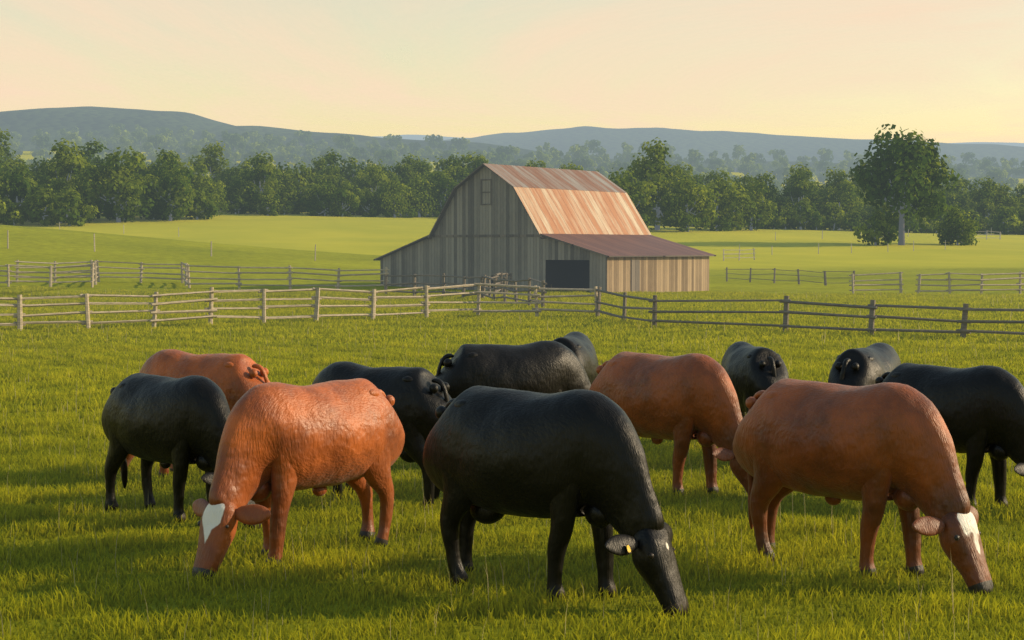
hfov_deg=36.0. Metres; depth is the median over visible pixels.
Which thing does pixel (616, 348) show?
grass
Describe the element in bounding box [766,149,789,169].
tree
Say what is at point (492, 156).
tree
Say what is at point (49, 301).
grass
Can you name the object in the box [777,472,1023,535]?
grass
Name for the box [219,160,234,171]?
tree
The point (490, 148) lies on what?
tree
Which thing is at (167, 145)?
tree
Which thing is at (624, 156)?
tree
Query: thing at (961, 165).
tree
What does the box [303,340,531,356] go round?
grass
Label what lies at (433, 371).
grass
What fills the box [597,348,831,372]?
grass
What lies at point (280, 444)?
red cow
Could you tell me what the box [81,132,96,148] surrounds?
tree
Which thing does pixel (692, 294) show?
grass
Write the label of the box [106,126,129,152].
tree
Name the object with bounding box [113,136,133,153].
tree
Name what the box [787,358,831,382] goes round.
grass
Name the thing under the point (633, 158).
tree
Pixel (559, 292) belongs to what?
grass
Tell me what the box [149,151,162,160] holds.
tree
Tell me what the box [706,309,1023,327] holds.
grass
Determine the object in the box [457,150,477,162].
tree
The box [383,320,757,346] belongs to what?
grass
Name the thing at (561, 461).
black cow
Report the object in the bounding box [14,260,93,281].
fence
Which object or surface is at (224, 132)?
tree
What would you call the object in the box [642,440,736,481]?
grass
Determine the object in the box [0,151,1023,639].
terrain
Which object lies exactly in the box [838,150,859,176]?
tree
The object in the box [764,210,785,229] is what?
shrub
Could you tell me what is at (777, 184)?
tree
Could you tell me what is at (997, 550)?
grass
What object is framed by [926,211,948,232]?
shrub
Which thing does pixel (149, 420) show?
black cow
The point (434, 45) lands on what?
sky
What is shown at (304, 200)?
shrub
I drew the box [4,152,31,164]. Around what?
tree
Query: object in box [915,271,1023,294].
fence
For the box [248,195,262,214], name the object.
shrub
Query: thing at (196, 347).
grass
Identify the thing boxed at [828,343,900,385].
black cow
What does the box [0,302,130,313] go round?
grass
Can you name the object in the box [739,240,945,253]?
fence posts
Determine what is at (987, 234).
far fence gate
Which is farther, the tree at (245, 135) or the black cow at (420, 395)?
the tree at (245, 135)
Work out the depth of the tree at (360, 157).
683.06 m
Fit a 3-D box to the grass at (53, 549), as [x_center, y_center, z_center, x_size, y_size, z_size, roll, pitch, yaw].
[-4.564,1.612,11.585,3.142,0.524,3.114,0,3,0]
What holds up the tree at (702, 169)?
on the terrain at (354, 243)
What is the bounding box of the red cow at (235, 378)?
[120,349,269,477]
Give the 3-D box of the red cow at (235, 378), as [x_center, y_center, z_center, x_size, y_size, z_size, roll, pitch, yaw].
[-3.341,0.995,16.427,2.052,1.373,0.743,1,3,25]
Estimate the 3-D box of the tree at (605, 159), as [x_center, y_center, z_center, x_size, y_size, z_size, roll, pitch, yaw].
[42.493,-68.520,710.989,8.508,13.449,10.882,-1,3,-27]
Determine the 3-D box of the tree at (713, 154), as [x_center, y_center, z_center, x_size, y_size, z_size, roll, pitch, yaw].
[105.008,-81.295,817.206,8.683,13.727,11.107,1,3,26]
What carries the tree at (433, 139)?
on the terrain at (354, 243)
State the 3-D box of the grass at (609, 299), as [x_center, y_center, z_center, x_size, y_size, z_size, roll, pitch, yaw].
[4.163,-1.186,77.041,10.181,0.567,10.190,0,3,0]
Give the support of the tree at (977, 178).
on the terrain at (354, 243)
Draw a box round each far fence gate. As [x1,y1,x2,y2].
[723,248,755,260]
[972,231,1000,239]
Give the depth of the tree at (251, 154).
623.54 m
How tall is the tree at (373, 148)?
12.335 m
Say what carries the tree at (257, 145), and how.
on the terrain at (354, 243)
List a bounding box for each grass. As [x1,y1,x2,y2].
[0,285,68,292]
[0,293,105,304]
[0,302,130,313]
[0,310,191,326]
[0,317,104,343]
[0,339,115,355]
[0,347,87,369]
[0,361,90,394]
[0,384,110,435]
[0,430,51,466]
[0,431,204,482]
[0,470,156,535]
[0,521,140,621]
[0,600,155,639]
[18,360,322,395]
[19,317,409,345]
[20,288,239,295]
[20,411,108,445]
[21,344,326,372]
[38,521,510,621]
[48,407,102,434]
[63,337,323,357]
[65,295,301,304]
[77,470,442,536]
[95,301,356,313]
[134,599,639,639]
[135,307,448,327]
[214,283,412,296]
[279,293,495,304]
[300,350,453,372]
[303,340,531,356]
[336,298,587,314]
[344,456,421,482]
[373,363,601,375]
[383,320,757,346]
[404,287,590,296]
[435,472,801,536]
[437,307,736,328]
[495,293,710,304]
[495,514,968,621]
[579,299,840,314]
[587,287,783,297]
[593,336,734,355]
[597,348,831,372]
[619,598,1023,639]
[639,437,696,444]
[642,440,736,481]
[690,294,930,304]
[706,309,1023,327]
[714,319,1023,345]
[751,341,992,357]
[763,290,967,299]
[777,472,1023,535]
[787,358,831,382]
[802,349,1023,369]
[804,300,1023,314]
[876,522,1023,621]
[891,294,1023,304]
[937,290,1023,298]
[947,339,1023,356]
[956,453,1023,482]
[957,361,1023,386]
[959,311,1023,320]
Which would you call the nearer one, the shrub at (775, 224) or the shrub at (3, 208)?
the shrub at (3, 208)
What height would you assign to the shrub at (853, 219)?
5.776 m
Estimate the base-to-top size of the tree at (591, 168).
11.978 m
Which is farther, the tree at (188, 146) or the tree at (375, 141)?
the tree at (375, 141)
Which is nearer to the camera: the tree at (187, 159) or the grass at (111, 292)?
the grass at (111, 292)
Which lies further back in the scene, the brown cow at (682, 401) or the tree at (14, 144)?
the tree at (14, 144)
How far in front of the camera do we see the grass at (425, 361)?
34.60 m
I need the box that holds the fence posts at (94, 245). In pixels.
[7,230,315,260]
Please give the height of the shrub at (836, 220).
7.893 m
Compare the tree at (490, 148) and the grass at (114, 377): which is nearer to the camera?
the grass at (114, 377)
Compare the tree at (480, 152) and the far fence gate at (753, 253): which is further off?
the tree at (480, 152)
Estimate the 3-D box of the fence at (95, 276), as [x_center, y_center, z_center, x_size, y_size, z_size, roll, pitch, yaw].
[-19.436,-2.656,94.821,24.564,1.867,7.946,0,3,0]
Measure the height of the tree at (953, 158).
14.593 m
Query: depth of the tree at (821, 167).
721.20 m
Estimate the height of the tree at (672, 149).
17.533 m
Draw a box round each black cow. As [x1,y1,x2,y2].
[101,373,261,529]
[312,361,451,508]
[423,386,688,616]
[435,341,590,398]
[553,331,597,384]
[721,341,788,417]
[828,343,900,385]
[875,363,1023,507]
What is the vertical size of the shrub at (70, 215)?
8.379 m
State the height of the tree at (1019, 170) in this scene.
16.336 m
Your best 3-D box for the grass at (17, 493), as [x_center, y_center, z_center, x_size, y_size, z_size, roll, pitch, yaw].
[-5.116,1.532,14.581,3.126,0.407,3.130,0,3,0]
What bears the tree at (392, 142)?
on the terrain at (354, 243)
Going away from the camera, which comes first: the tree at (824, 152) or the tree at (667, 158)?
the tree at (667, 158)
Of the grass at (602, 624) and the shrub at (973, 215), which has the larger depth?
the shrub at (973, 215)
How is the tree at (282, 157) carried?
on the terrain at (354, 243)
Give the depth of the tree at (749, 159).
702.42 m
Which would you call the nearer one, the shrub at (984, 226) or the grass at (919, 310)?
the grass at (919, 310)
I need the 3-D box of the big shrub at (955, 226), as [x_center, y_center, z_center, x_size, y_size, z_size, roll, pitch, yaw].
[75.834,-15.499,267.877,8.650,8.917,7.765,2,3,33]
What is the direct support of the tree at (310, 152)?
on the terrain at (354, 243)
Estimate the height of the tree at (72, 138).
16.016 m
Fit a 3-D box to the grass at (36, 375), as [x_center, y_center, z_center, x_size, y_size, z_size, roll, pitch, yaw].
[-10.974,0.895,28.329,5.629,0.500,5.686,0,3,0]
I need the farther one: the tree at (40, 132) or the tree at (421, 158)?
the tree at (40, 132)
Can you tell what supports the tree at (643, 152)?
on the terrain at (354, 243)
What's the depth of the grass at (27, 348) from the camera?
40.06 m
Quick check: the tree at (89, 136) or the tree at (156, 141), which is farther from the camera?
the tree at (89, 136)
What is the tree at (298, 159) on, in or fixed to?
on the terrain at (354, 243)
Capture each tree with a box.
[3,131,24,149]
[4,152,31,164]
[8,139,22,159]
[28,149,48,162]
[29,129,50,151]
[30,135,55,160]
[48,130,63,149]
[54,128,73,152]
[58,132,82,149]
[67,127,84,142]
[70,140,89,154]
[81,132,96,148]
[89,130,105,145]
[93,138,112,157]
[94,147,106,162]
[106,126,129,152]
[109,123,130,146]
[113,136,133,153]
[123,146,137,155]
[127,124,152,151]
[130,131,147,151]
[143,134,167,161]
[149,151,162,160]
[155,127,176,151]
[159,129,178,153]
[171,126,195,152]
[175,142,193,160]
[180,136,196,153]
[180,157,197,173]
[181,145,208,175]
[195,130,214,147]
[199,137,218,159]
[216,130,233,153]
[218,147,241,167]
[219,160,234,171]
[220,133,246,161]
[231,131,254,160]
[236,149,262,167]
[246,131,263,152]
[250,141,269,158]
[259,133,278,156]
[273,143,295,168]
[286,154,308,169]
[293,130,313,156]
[300,146,320,166]
[303,143,319,163]
[313,146,341,168]
[331,134,358,163]
[334,134,353,150]
[347,147,369,167]
[365,139,384,155]
[365,144,380,164]
[372,150,397,166]
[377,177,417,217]
[378,149,397,165]
[382,134,402,156]
[391,143,409,164]
[406,150,428,162]
[409,142,424,156]
[411,156,428,162]
[419,146,438,167]
[423,134,446,161]
[439,150,456,164]
[448,137,469,157]
[448,148,456,157]
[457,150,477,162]
[468,149,486,163]
[484,151,508,164]
[487,146,495,161]
[495,145,519,164]
[510,158,530,165]
[512,147,524,160]
[523,151,536,162]
[533,150,552,166]
[536,142,551,162]
[547,147,567,167]
[554,159,571,168]
[564,144,589,167]
[566,151,579,160]
[572,157,595,170]
[584,139,609,168]
[588,163,596,170]
[594,166,607,177]
[596,154,613,177]
[606,160,619,176]
[607,161,629,174]
[614,142,639,162]
[622,153,644,164]
[637,142,652,159]
[663,143,681,163]
[665,153,674,164]
[666,160,685,167]
[678,150,704,171]
[683,149,700,167]
[691,171,705,177]
[697,164,711,181]
[704,150,720,171]
[707,158,724,175]
[719,164,738,180]
[722,145,746,171]
[738,152,763,179]
[751,153,768,172]
[755,171,772,177]
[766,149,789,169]
[767,180,783,195]
[770,157,793,183]
[775,167,794,189]
[795,155,810,169]
[798,161,817,181]
[811,148,834,172]
[815,160,832,183]
[824,168,849,185]
[835,160,853,178]
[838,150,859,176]
[848,124,959,244]
[854,151,870,167]
[939,157,953,168]
[941,155,955,167]
[947,167,967,180]
[953,163,972,181]
[960,152,983,176]
[968,176,998,190]
[978,159,1000,182]
[981,156,999,173]
[985,169,1007,184]
[993,157,1017,183]
[1000,177,1023,196]
[1008,158,1018,177]
[1012,178,1019,190]
[1014,160,1023,182]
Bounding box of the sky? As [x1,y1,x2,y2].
[0,0,1023,142]
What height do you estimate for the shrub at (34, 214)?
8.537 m
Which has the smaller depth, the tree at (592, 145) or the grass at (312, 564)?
the grass at (312, 564)
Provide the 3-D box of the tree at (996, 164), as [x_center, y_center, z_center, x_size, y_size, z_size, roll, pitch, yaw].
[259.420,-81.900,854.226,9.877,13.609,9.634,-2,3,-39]
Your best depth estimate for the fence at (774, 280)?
116.16 m
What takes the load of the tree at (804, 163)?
on the terrain at (354, 243)
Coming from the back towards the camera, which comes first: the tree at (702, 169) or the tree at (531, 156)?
the tree at (531, 156)
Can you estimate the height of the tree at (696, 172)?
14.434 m
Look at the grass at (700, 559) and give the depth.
11.18 m
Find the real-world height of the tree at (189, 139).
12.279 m
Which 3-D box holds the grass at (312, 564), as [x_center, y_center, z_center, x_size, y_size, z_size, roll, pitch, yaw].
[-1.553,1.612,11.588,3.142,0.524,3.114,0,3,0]
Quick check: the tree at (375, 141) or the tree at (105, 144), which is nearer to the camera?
the tree at (105, 144)
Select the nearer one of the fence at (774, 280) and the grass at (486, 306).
the grass at (486, 306)
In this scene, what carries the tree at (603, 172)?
on the terrain at (354, 243)
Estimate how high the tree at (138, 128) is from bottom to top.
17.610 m
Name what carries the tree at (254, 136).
on the terrain at (354, 243)
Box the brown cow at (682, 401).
[589,351,747,495]
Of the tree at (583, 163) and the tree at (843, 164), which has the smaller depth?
the tree at (583, 163)
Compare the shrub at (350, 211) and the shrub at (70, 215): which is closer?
the shrub at (70, 215)
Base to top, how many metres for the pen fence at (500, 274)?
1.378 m
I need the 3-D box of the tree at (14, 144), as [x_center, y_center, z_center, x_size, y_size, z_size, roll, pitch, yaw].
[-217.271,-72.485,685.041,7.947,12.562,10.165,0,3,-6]
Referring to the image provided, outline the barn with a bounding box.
[373,163,715,292]
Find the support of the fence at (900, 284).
on the terrain at (354, 243)
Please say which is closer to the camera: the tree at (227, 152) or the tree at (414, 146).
the tree at (227, 152)
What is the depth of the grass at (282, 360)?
34.21 m
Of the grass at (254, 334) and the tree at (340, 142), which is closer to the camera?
the grass at (254, 334)
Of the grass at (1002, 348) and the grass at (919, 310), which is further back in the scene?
the grass at (919, 310)
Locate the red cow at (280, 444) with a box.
[192,378,404,580]
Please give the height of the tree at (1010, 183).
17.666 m
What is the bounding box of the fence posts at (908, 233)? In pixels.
[775,227,991,239]
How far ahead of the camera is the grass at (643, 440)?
19.30 m
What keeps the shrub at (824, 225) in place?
on the terrain at (354, 243)
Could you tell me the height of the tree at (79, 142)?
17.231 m
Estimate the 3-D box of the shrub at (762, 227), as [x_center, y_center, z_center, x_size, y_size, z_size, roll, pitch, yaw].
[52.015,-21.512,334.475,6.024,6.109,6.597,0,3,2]
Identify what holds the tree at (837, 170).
on the terrain at (354, 243)
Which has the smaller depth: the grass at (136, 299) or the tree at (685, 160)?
the grass at (136, 299)
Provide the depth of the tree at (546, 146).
781.76 m
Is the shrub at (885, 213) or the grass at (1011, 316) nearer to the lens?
the grass at (1011, 316)
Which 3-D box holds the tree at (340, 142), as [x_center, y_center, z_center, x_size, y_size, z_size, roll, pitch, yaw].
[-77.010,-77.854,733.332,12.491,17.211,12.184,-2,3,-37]
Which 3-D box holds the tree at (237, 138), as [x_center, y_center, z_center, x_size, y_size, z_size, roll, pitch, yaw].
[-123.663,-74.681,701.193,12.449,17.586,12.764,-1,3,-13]
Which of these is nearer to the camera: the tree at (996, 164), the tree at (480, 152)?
the tree at (480, 152)
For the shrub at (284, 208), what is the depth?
342.58 m
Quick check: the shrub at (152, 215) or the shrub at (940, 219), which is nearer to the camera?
the shrub at (152, 215)
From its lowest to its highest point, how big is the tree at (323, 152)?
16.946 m
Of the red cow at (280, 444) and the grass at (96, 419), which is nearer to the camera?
the red cow at (280, 444)
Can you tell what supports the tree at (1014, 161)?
on the terrain at (354, 243)
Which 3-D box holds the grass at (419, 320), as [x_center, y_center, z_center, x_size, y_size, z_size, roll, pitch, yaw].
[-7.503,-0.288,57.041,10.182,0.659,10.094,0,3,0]
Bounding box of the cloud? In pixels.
[0,0,1023,142]
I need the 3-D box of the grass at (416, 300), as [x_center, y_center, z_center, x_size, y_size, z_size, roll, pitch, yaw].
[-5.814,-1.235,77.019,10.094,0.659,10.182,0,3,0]
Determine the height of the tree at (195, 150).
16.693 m
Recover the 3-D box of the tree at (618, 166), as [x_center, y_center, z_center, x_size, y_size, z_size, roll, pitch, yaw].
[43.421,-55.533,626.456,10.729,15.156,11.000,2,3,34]
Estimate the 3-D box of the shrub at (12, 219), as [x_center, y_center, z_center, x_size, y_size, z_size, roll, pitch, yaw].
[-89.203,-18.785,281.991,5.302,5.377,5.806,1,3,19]
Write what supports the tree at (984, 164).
on the terrain at (354, 243)
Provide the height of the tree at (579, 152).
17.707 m
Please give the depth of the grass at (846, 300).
77.70 m
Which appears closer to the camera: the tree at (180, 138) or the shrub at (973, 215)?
the shrub at (973, 215)
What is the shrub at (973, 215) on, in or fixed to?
on the terrain at (354, 243)
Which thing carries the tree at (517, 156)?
on the terrain at (354, 243)
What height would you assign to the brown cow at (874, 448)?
1.460 m
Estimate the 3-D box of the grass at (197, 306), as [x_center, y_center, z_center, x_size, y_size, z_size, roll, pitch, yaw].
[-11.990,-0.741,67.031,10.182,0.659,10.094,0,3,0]
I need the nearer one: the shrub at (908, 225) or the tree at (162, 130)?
the shrub at (908, 225)
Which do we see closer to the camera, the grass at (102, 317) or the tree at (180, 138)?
the grass at (102, 317)
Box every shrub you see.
[0,195,7,222]
[0,202,27,225]
[15,184,66,225]
[47,186,98,225]
[137,196,160,218]
[153,196,193,219]
[181,187,218,219]
[221,193,249,213]
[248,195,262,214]
[275,196,296,214]
[298,182,323,214]
[343,204,358,214]
[748,213,768,228]
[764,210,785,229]
[777,209,797,228]
[780,197,822,229]
[806,213,829,229]
[819,199,848,230]
[839,210,866,231]
[852,211,898,245]
[865,202,898,231]
[892,207,926,232]
[912,214,939,232]
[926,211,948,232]
[933,203,981,245]
[963,209,982,233]
[978,216,993,233]
[985,206,1023,234]
[1009,209,1023,234]
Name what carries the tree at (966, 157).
on the terrain at (354, 243)
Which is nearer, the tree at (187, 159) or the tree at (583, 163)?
the tree at (187, 159)
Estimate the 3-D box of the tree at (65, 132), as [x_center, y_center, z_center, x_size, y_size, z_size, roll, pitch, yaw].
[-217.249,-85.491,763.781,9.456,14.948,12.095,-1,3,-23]
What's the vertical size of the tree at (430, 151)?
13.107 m
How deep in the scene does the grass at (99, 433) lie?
19.90 m
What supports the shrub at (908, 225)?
on the terrain at (354, 243)
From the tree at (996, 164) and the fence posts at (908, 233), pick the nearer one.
the fence posts at (908, 233)
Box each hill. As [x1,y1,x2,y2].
[0,106,1023,178]
[371,135,1023,146]
[443,126,1023,166]
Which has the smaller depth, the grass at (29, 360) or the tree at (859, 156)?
the grass at (29, 360)
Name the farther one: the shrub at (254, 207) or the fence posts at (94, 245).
the shrub at (254, 207)
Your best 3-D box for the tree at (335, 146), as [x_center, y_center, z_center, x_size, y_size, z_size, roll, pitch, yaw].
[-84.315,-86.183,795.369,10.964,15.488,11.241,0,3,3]
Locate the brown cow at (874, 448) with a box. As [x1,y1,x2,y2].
[733,378,992,594]
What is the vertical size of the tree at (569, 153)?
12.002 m
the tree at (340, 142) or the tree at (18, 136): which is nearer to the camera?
the tree at (340, 142)
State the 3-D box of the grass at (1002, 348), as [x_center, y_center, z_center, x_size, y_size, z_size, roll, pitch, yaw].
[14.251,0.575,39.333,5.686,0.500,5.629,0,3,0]
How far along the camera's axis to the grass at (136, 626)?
9.80 m
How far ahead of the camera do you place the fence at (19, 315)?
54.58 m
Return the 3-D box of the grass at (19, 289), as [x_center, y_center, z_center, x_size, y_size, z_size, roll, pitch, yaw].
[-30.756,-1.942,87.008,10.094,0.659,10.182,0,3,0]
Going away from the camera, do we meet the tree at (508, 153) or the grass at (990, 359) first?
the grass at (990, 359)
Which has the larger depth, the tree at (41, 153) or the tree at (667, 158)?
the tree at (667, 158)
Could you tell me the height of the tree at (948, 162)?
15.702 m
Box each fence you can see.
[0,260,388,288]
[0,283,600,330]
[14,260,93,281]
[383,273,546,307]
[479,272,512,297]
[594,287,1023,337]
[725,267,854,286]
[849,272,903,293]
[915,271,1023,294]
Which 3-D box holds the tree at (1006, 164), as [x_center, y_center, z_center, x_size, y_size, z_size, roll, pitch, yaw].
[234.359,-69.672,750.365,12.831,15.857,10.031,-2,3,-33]
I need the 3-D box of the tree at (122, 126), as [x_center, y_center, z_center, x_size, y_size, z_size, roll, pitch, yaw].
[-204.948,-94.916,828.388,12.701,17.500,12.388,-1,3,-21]
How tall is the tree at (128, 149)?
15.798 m
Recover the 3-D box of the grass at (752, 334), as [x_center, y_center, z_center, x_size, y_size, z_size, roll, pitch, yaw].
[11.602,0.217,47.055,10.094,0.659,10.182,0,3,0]
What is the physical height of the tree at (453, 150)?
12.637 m
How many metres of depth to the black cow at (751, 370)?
18.16 m
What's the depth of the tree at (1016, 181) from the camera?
647.49 m
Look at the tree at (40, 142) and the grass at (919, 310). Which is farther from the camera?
the tree at (40, 142)

